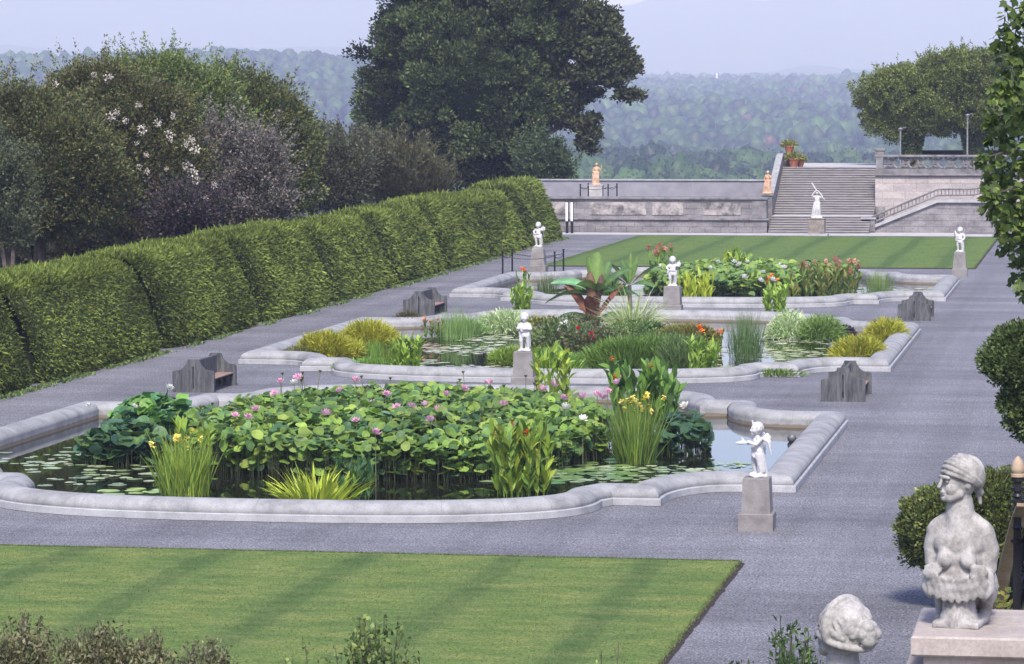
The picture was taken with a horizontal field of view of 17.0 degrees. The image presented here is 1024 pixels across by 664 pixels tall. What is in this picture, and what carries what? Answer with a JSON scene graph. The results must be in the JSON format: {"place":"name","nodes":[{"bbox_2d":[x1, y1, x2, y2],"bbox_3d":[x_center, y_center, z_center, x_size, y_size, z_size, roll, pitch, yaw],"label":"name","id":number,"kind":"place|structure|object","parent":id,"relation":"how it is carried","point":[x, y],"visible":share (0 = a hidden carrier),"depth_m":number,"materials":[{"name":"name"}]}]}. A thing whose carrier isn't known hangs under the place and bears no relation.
{"place":"outdoors","nodes":[
{"label":"outdoors","id":0,"kind":"place"},
{"bbox_2d":[0,402,805,499],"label":"pond water","id":1,"kind":"structure","parent":0,"point":[726,449],"depth_m":89.46,"materials":[{"name":"black liquid"}]},
{"bbox_2d":[0,447,151,475],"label":"water lily","id":2,"kind":"object","parent":1,"relation":"on","point":[42,462],"visible":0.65,"depth_m":91.55,"materials":[{"name":"green plant"}]},
{"bbox_2d":[37,465,163,485],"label":"water lily","id":3,"kind":"object","parent":1,"relation":"on","point":[128,478],"visible":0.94,"depth_m":88.15,"materials":[{"name":"green plant"}]},
{"bbox_2d":[70,402,174,466],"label":"lotus clump","id":4,"kind":"object","parent":1,"relation":"on","point":[115,440],"visible":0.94,"depth_m":91.45,"materials":[{"name":"green plant"}]},
{"bbox_2d":[105,384,194,446],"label":"lotus clump","id":5,"kind":"object","parent":1,"relation":"on","point":[157,408],"visible":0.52,"depth_m":96.18,"materials":[{"name":"green plant"}]},
{"bbox_2d":[140,424,222,496],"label":"iris clump","id":6,"kind":"object","parent":1,"relation":"on","point":[182,477],"visible":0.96,"depth_m":83.92,"materials":[{"name":"green plant"}]},
{"bbox_2d":[171,415,218,467],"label":"canna plant","id":7,"kind":"object","parent":1,"relation":"on","point":[182,422],"visible":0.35,"depth_m":87.83,"materials":[{"name":"green plant"}]},
{"bbox_2d":[262,460,375,499],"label":"grassy clump","id":8,"kind":"object","parent":1,"relation":"on","point":[325,490],"visible":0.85,"depth_m":82.53,"materials":[{"name":"green plant"}]},
{"bbox_2d":[331,452,375,499],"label":"canna plant","id":9,"kind":"object","parent":1,"relation":"on","point":[361,474],"visible":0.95,"depth_m":83.16,"materials":[{"name":"green plant"}]},
{"bbox_2d":[175,370,619,486],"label":"lotus bed","id":10,"kind":"object","parent":1,"relation":"on","point":[415,430],"visible":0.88,"depth_m":90.53,"materials":[{"name":"green plant"}]},
{"bbox_2d":[483,417,557,497],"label":"canna plant","id":11,"kind":"object","parent":1,"relation":"on","point":[518,463],"visible":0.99,"depth_m":83.74,"materials":[{"name":"green plant"}]},
{"bbox_2d":[529,340,577,396],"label":"canna plant","id":12,"kind":"object","parent":1,"relation":"on","point":[566,367],"visible":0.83,"depth_m":107.00,"materials":[{"name":"green plant"}]},
{"bbox_2d":[551,458,635,483],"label":"water lily","id":13,"kind":"object","parent":1,"relation":"on","point":[576,470],"visible":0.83,"depth_m":88.99,"materials":[{"name":"green plant"}]},
{"bbox_2d":[591,387,680,464],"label":"iris clump","id":14,"kind":"object","parent":1,"relation":"on","point":[635,442],"visible":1,"depth_m":91.09,"materials":[{"name":"green plant"}]},
{"bbox_2d":[553,463,725,474],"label":"water lily","id":15,"kind":"object","parent":1,"relation":"on","point":[656,468],"visible":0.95,"depth_m":89.72,"materials":[{"name":"green plant"}]},
{"bbox_2d":[598,355,686,427],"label":"canna plant","id":16,"kind":"object","parent":1,"relation":"on","point":[655,378],"visible":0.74,"depth_m":99.70,"materials":[{"name":"green plant"}]},
{"bbox_2d":[654,401,714,455],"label":"lotus clump","id":17,"kind":"object","parent":1,"relation":"on","point":[690,429],"visible":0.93,"depth_m":93.89,"materials":[{"name":"green plant"}]},
{"bbox_2d":[0,234,1023,663],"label":"gravel ground","id":18,"kind":"structure","parent":0,"point":[922,414],"depth_m":82.17,"materials":[{"name":"grey gravel"}]},
{"bbox_2d":[172,353,236,392],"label":"double bench","id":19,"kind":"object","parent":18,"relation":"on","point":[210,372],"visible":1,"depth_m":113.30,"materials":[{"name":"wood"}]},
{"bbox_2d":[0,236,568,399],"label":"ground cover","id":20,"kind":"object","parent":18,"relation":"on","point":[110,366],"visible":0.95,"depth_m":137.03,"materials":[{"name":"green plant"}]},
{"bbox_2d":[0,543,743,663],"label":"lawn","id":21,"kind":"structure","parent":18,"relation":"on","point":[160,561],"depth_m":66.57,"materials":[{"name":"green plant"}]},
{"bbox_2d":[0,384,847,522],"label":"pool surround","id":22,"kind":"object","parent":18,"relation":"on","point":[793,467],"visible":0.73,"depth_m":81.78,"materials":[{"name":"stone"}]},
{"bbox_2d":[403,287,446,315],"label":"double bench","id":23,"kind":"object","parent":18,"relation":"on","point":[424,302],"visible":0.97,"depth_m":151.24,"materials":[{"name":"stone"}]},
{"bbox_2d":[510,280,533,309],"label":"canna plant","id":24,"kind":"object","parent":18,"relation":"on","point":[522,301],"visible":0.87,"depth_m":149.81,"materials":[{"name":"green plant"}]},
{"bbox_2d":[511,312,535,384],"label":"cherub statue","id":25,"kind":"object","parent":18,"relation":"on","point":[522,358],"visible":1,"depth_m":113.96,"materials":[{"name":"stone"}]},
{"bbox_2d":[529,222,547,271],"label":"cherub statue","id":26,"kind":"object","parent":18,"relation":"on","point":[536,263],"visible":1,"depth_m":185.97,"materials":[{"name":"stone"}]},
{"bbox_2d":[238,309,920,383],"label":"pool surround","id":27,"kind":"object","parent":18,"relation":"on","point":[900,343],"visible":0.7,"depth_m":120.97,"materials":[{"name":"stone"}]},
{"bbox_2d":[662,256,682,309],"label":"cherub statue","id":28,"kind":"object","parent":18,"relation":"on","point":[673,297],"visible":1,"depth_m":151.66,"materials":[{"name":"stone"}]},
{"bbox_2d":[661,562,743,663],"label":"soil edge","id":29,"kind":"object","parent":18,"relation":"on","point":[677,647],"visible":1,"depth_m":64.69,"materials":[{"name":"brown soil"}]},
{"bbox_2d":[450,267,959,307],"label":"pool surround","id":30,"kind":"object","parent":18,"relation":"on","point":[943,288],"visible":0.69,"depth_m":160.55,"materials":[{"name":"stone"}]},
{"bbox_2d":[735,420,775,531],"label":"cherub statue","id":31,"kind":"object","parent":18,"relation":"on","point":[757,513],"visible":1,"depth_m":77.42,"materials":[{"name":"stone"}]},
{"bbox_2d":[547,235,996,267],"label":"lawn","id":32,"kind":"structure","parent":18,"relation":"on","point":[750,247],"depth_m":210.99,"materials":[{"name":"green plant"}]},
{"bbox_2d":[761,281,787,311],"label":"canna plant","id":33,"kind":"object","parent":18,"relation":"on","point":[779,301],"visible":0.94,"depth_m":149.46,"materials":[{"name":"green plant"}]},
{"bbox_2d":[804,183,828,235],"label":"swordsman statue","id":34,"kind":"object","parent":18,"relation":"on","point":[816,223],"visible":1,"depth_m":231.74,"materials":[{"name":"stone"}]},
{"bbox_2d":[768,167,875,233],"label":"stone steps","id":35,"kind":"structure","parent":18,"relation":"on","point":[846,190],"depth_m":243.04,"materials":[{"name":"grey stone"}]},
{"bbox_2d":[770,153,784,214],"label":"cheek wall","id":36,"kind":"structure","parent":35,"relation":"attached to","point":[777,170],"depth_m":244.92,"materials":[{"name":"stone"}]},
{"bbox_2d":[821,360,871,401],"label":"double bench","id":37,"kind":"object","parent":18,"relation":"on","point":[850,381],"visible":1,"depth_m":109.36,"materials":[{"name":"wood"}]},
{"bbox_2d":[897,292,933,320],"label":"double bench","id":38,"kind":"object","parent":18,"relation":"on","point":[917,306],"visible":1,"depth_m":147.26,"materials":[{"name":"stone"}]},
{"bbox_2d":[890,464,1023,586],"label":"round shrub","id":39,"kind":"object","parent":18,"relation":"on","point":[923,507],"visible":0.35,"depth_m":65.38,"materials":[{"name":"green plant"}]},
{"bbox_2d":[952,227,967,276],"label":"cherub statue","id":40,"kind":"object","parent":18,"relation":"on","point":[959,268],"visible":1,"depth_m":181.67,"materials":[{"name":"stone"}]},
{"bbox_2d":[971,0,1023,303],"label":"broadleaf tree","id":41,"kind":"object","parent":18,"relation":"on","point":[1010,218],"visible":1,"depth_m":38.80,"materials":[{"name":"green plant"}]},
{"bbox_2d":[974,316,1023,443],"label":"weeping shrub tree","id":42,"kind":"object","parent":18,"relation":"on","point":[1000,358],"visible":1,"depth_m":59.22,"materials":[{"name":"green plant"}]},
{"bbox_2d":[0,0,1023,232],"bbox_3d":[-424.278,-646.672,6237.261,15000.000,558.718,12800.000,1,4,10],"label":"sky","id":43,"kind":"structure","parent":0,"point":[770,37],"depth_m":10468.05,"materials":[{"name":"blue"}]},
{"bbox_2d":[0,45,1023,215],"bbox_3d":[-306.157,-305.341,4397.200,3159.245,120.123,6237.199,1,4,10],"label":"distant wood","id":44,"kind":"object","parent":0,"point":[702,125],"visible":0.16,"depth_m":2880.04,"materials":[{"name":"green plant"}]},
{"bbox_2d":[448,189,748,196],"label":"terrace ground","id":45,"kind":"structure","parent":0,"point":[655,196],"depth_m":247.74,"materials":[{"name":"grey stone"}]},
{"bbox_2d":[341,0,648,190],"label":"evergreen tree","id":46,"kind":"object","parent":45,"relation":"on","point":[477,83],"visible":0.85,"depth_m":261.12,"materials":[{"name":"green plant"}]},
{"bbox_2d":[504,122,584,178],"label":"conifer","id":47,"kind":"object","parent":45,"relation":"on","point":[542,156],"visible":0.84,"depth_m":254.08,"materials":[{"name":"green plant"}]},
{"bbox_2d":[350,320,882,368],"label":"pond water","id":48,"kind":"structure","parent":0,"point":[456,358],"depth_m":132.08,"materials":[{"name":"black liquid"}]},
{"bbox_2d":[292,327,367,357],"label":"grass mound","id":49,"kind":"object","parent":48,"relation":"on","point":[330,343],"depth_m":127.13,"materials":[{"name":"yellow plant"}]},
{"bbox_2d":[337,316,402,346],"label":"grass mound","id":50,"kind":"object","parent":48,"relation":"on","point":[366,330],"depth_m":133.04,"materials":[{"name":"yellow plant"}]},
{"bbox_2d":[387,331,424,365],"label":"canna plant","id":51,"kind":"object","parent":48,"relation":"on","point":[402,353],"visible":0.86,"depth_m":120.19,"materials":[{"name":"green plant"}]},
{"bbox_2d":[430,305,483,340],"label":"reed bed","id":52,"kind":"object","parent":48,"relation":"on","point":[460,328],"visible":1,"depth_m":136.29,"materials":[{"name":"green plant"}]},
{"bbox_2d":[484,344,519,365],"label":"grass mound","id":53,"kind":"object","parent":48,"relation":"on","point":[504,356],"depth_m":123.77,"materials":[{"name":"green plant"}]},
{"bbox_2d":[477,307,531,333],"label":"grass mound","id":54,"kind":"object","parent":48,"relation":"on","point":[505,320],"depth_m":140.06,"materials":[{"name":"green plant"}]},
{"bbox_2d":[530,315,594,350],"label":"hibiscus shrub","id":55,"kind":"object","parent":48,"relation":"on","point":[560,326],"visible":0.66,"depth_m":129.26,"materials":[{"name":"green plant"}]},
{"bbox_2d":[554,325,626,353],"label":"hibiscus shrub","id":56,"kind":"object","parent":48,"relation":"on","point":[588,340],"visible":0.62,"depth_m":127.66,"materials":[{"name":"green plant"}]},
{"bbox_2d":[546,252,638,326],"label":"banana plant","id":57,"kind":"object","parent":48,"relation":"on","point":[598,280],"visible":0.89,"depth_m":139.86,"materials":[{"name":"green plant"}]},
{"bbox_2d":[605,316,656,337],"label":"leafy shrub","id":58,"kind":"object","parent":48,"relation":"on","point":[631,327],"visible":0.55,"depth_m":133.65,"materials":[{"name":"green plant"}]},
{"bbox_2d":[583,282,684,335],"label":"ornamental grass","id":59,"kind":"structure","parent":48,"relation":"on","point":[630,313],"depth_m":138.10,"materials":[{"name":"green plant"}]},
{"bbox_2d":[612,253,658,307],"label":"banana plant","id":60,"kind":"object","parent":48,"relation":"on","point":[628,277],"visible":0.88,"depth_m":144.55,"materials":[{"name":"green plant"}]},
{"bbox_2d":[654,319,722,342],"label":"grass mound","id":61,"kind":"object","parent":48,"relation":"on","point":[687,328],"depth_m":134.35,"materials":[{"name":"green plant"}]},
{"bbox_2d":[683,333,724,367],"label":"canna plant","id":62,"kind":"object","parent":48,"relation":"on","point":[697,349],"visible":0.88,"depth_m":117.92,"materials":[{"name":"green plant"}]},
{"bbox_2d":[719,303,771,359],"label":"reed bed","id":63,"kind":"object","parent":48,"relation":"on","point":[743,334],"visible":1,"depth_m":126.22,"materials":[{"name":"green plant"}]},
{"bbox_2d":[762,307,809,340],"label":"grass mound","id":64,"kind":"object","parent":48,"relation":"on","point":[785,324],"depth_m":136.38,"materials":[{"name":"green plant"}]},
{"bbox_2d":[794,312,848,341],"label":"grass mound","id":65,"kind":"object","parent":48,"relation":"on","point":[817,327],"depth_m":135.45,"materials":[{"name":"green plant"}]},
{"bbox_2d":[825,333,888,356],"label":"grass mound","id":66,"kind":"object","parent":48,"relation":"on","point":[859,345],"depth_m":124.50,"materials":[{"name":"yellow plant"}]},
{"bbox_2d":[861,315,912,341],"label":"grass mound","id":67,"kind":"object","parent":48,"relation":"on","point":[883,328],"depth_m":133.76,"materials":[{"name":"yellow plant"}]},
{"bbox_2d":[578,332,658,368],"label":"grass mound","id":68,"kind":"object","parent":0,"point":[616,348],"depth_m":120.98,"materials":[{"name":"green plant"}]},
{"bbox_2d":[537,179,763,196],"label":"parapet wall","id":69,"kind":"structure","parent":0,"point":[677,187],"depth_m":248.42,"materials":[{"name":"stone"}]},
{"bbox_2d":[650,330,706,368],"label":"grass mound","id":70,"kind":"object","parent":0,"point":[677,346],"depth_m":119.89,"materials":[{"name":"green plant"}]},
{"bbox_2d":[499,276,935,296],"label":"pond water","id":71,"kind":"structure","parent":0,"point":[914,287],"depth_m":173.18,"materials":[{"name":"black liquid"}]},
{"bbox_2d":[672,266,715,296],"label":"canna plant","id":72,"kind":"object","parent":71,"relation":"on","point":[689,284],"visible":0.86,"depth_m":158.39,"materials":[{"name":"green plant"}]},
{"bbox_2d":[640,257,855,296],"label":"lotus bed","id":73,"kind":"object","parent":71,"relation":"on","point":[746,278],"visible":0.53,"depth_m":164.50,"materials":[{"name":"green plant"}]},
{"bbox_2d":[799,255,863,296],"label":"canna plant","id":74,"kind":"object","parent":71,"relation":"on","point":[835,276],"visible":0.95,"depth_m":160.71,"materials":[{"name":"green plant"}]},
{"bbox_2d":[859,268,896,292],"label":"reed bed","id":75,"kind":"object","parent":71,"relation":"on","point":[879,286],"visible":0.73,"depth_m":163.19,"materials":[{"name":"green plant"}]},
{"bbox_2d":[562,232,992,235],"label":"flagstone path","id":76,"kind":"structure","parent":0,"point":[623,233],"depth_m":234.76,"materials":[{"name":"grey stone"}]},
{"bbox_2d":[869,231,964,233],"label":"paving","id":77,"kind":"structure","parent":0,"point":[873,232],"depth_m":235.72,"materials":[{"name":"grey stone"}]},
{"bbox_2d":[860,186,995,232],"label":"side stair","id":78,"kind":"object","parent":77,"relation":"on","point":[944,216],"visible":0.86,"depth_m":236.66,"materials":[{"name":"stone"}]},
{"bbox_2d":[965,231,1011,233],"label":"yard ground","id":79,"kind":"structure","parent":0,"point":[985,233],"depth_m":235.52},
{"bbox_2d":[874,167,1023,223],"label":"retaining wall","id":80,"kind":"structure","parent":79,"relation":"on","point":[892,190],"depth_m":241.01,"materials":[{"name":"stone"}]},
{"bbox_2d":[846,36,1023,168],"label":"wisteria arbor","id":81,"kind":"object","parent":80,"relation":"on","point":[936,94],"visible":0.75,"depth_m":250.29,"materials":[{"name":"green plant"}]},
{"bbox_2d":[874,148,1019,173],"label":"balustrade","id":82,"kind":"object","parent":80,"relation":"on","point":[880,156],"visible":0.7,"depth_m":240.82,"materials":[{"name":"stone"}]},
{"bbox_3d":[1.831,3.669,19.076,1.000,2.068,1.400,1,4,10],"label":"lower bust pier","id":83,"kind":"object","parent":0,"visible":0},
{"bbox_2d":[816,594,881,663],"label":"marble bust","id":84,"kind":"object","parent":83,"relation":"on","point":[846,624],"visible":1,"depth_m":18.59,"materials":[{"name":"white stone"}]},
{"label":"planting bed","id":85,"kind":"structure","parent":0,"visible":0},
{"bbox_2d":[0,122,62,268],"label":"spindly shrub","id":86,"kind":"object","parent":85,"relation":"on","point":[15,197],"visible":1,"depth_m":148.63,"materials":[{"name":"green plant"}]},
{"bbox_2d":[0,53,147,263],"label":"crape myrtle","id":87,"kind":"object","parent":85,"relation":"on","point":[89,180],"visible":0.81,"depth_m":154.37,"materials":[{"name":"green plant"}]},
{"bbox_2d":[0,222,150,267],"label":"understorey shrub","id":88,"kind":"object","parent":85,"relation":"on","point":[52,252],"visible":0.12,"depth_m":173.25,"materials":[{"name":"green plant"}]},
{"bbox_2d":[25,34,233,245],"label":"crape myrtle","id":89,"kind":"object","parent":85,"relation":"on","point":[147,111],"visible":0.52,"depth_m":162.06,"materials":[{"name":"green plant"}]},
{"bbox_2d":[88,27,268,152],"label":"crape myrtle","id":90,"kind":"object","parent":85,"relation":"on","point":[215,83],"visible":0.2,"depth_m":180.20,"materials":[{"name":"green plant"}]},
{"bbox_2d":[123,159,244,239],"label":"purple shrub","id":91,"kind":"object","parent":85,"relation":"on","point":[178,211],"visible":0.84,"depth_m":156.18,"materials":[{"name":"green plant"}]},
{"bbox_2d":[182,92,314,225],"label":"smoke bush","id":92,"kind":"object","parent":85,"relation":"on","point":[251,167],"visible":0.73,"depth_m":163.55,"materials":[{"name":"purple plant"}]},
{"bbox_2d":[207,48,334,218],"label":"crape myrtle","id":93,"kind":"object","parent":85,"relation":"on","point":[260,89],"visible":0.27,"depth_m":187.83,"materials":[{"name":"green plant"}]},
{"bbox_2d":[0,174,565,394],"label":"clipped hedge","id":94,"kind":"object","parent":85,"relation":"on","point":[69,315],"visible":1,"depth_m":144.33,"materials":[{"name":"green plant"}]},
{"bbox_2d":[300,112,389,216],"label":"twiggy bush","id":95,"kind":"object","parent":85,"relation":"on","point":[348,171],"visible":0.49,"depth_m":203.61,"materials":[{"name":"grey plant"}]},
{"bbox_2d":[323,115,388,207],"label":"olive bush","id":96,"kind":"object","parent":85,"relation":"on","point":[361,131],"visible":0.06,"depth_m":218.16,"materials":[{"name":"green plant"}]},
{"bbox_2d":[358,115,463,203],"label":"feathery shrub","id":97,"kind":"object","parent":85,"relation":"on","point":[414,168],"visible":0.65,"depth_m":219.02,"materials":[{"name":"green plant"}]},
{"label":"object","id":98,"kind":"structure","parent":0,"visible":0},
{"bbox_2d":[0,608,58,663],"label":"tawny scrub","id":99,"kind":"object","parent":98,"relation":"on","point":[24,648],"visible":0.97,"depth_m":29.35,"materials":[{"name":"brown plant"}]},
{"bbox_2d":[39,626,96,663],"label":"tawny scrub","id":100,"kind":"object","parent":98,"relation":"on","point":[73,648],"visible":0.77,"depth_m":29.26,"materials":[{"name":"green plant"}]},
{"bbox_2d":[67,613,144,663],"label":"tawny scrub","id":101,"kind":"object","parent":98,"relation":"on","point":[102,647],"visible":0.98,"depth_m":29.12,"materials":[{"name":"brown plant"}]},
{"bbox_2d":[116,626,178,663],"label":"tawny scrub","id":102,"kind":"object","parent":98,"relation":"on","point":[152,653],"visible":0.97,"depth_m":29.12,"materials":[{"name":"green plant"}]},
{"bbox_2d":[156,636,246,663],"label":"tawny scrub","id":103,"kind":"object","parent":98,"relation":"on","point":[217,658],"visible":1,"depth_m":29.16,"materials":[{"name":"green plant"}]},
{"bbox_2d":[329,614,407,663],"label":"leafy shrub","id":104,"kind":"object","parent":98,"relation":"on","point":[368,648],"visible":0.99,"depth_m":27.95,"materials":[{"name":"green plant"}]},
{"bbox_2d":[768,615,823,663],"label":"leafy shrub","id":105,"kind":"object","parent":98,"relation":"on","point":[780,644],"visible":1,"depth_m":24.28,"materials":[{"name":"green plant"}]},
{"bbox_2d":[907,608,1023,663],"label":"bust pier","id":106,"kind":"structure","parent":98,"relation":"on","point":[998,638],"depth_m":19.90,"materials":[{"name":"stone"}]},
{"bbox_2d":[921,453,998,629],"bbox_3d":[2.721,1.260,20.434,0.453,1.123,0.716,1,4,20],"label":"marble bust","id":107,"kind":"object","parent":106,"relation":"on","point":[959,583],"visible":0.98,"depth_m":20.16,"materials":[{"name":"white stone"}]},
{"bbox_2d":[992,456,1023,609],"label":"stair railing","id":108,"kind":"object","parent":98,"relation":"on","point":[1012,553],"visible":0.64,"depth_m":24.90,"materials":[{"name":"black metal"}]},
{"label":"side ground","id":109,"kind":"structure","parent":0,"visible":0},
{"bbox_2d":[547,196,770,232],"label":"terrace wall","id":110,"kind":"structure","parent":109,"relation":"on","point":[671,214],"depth_m":238.18,"materials":[{"name":"stone"}]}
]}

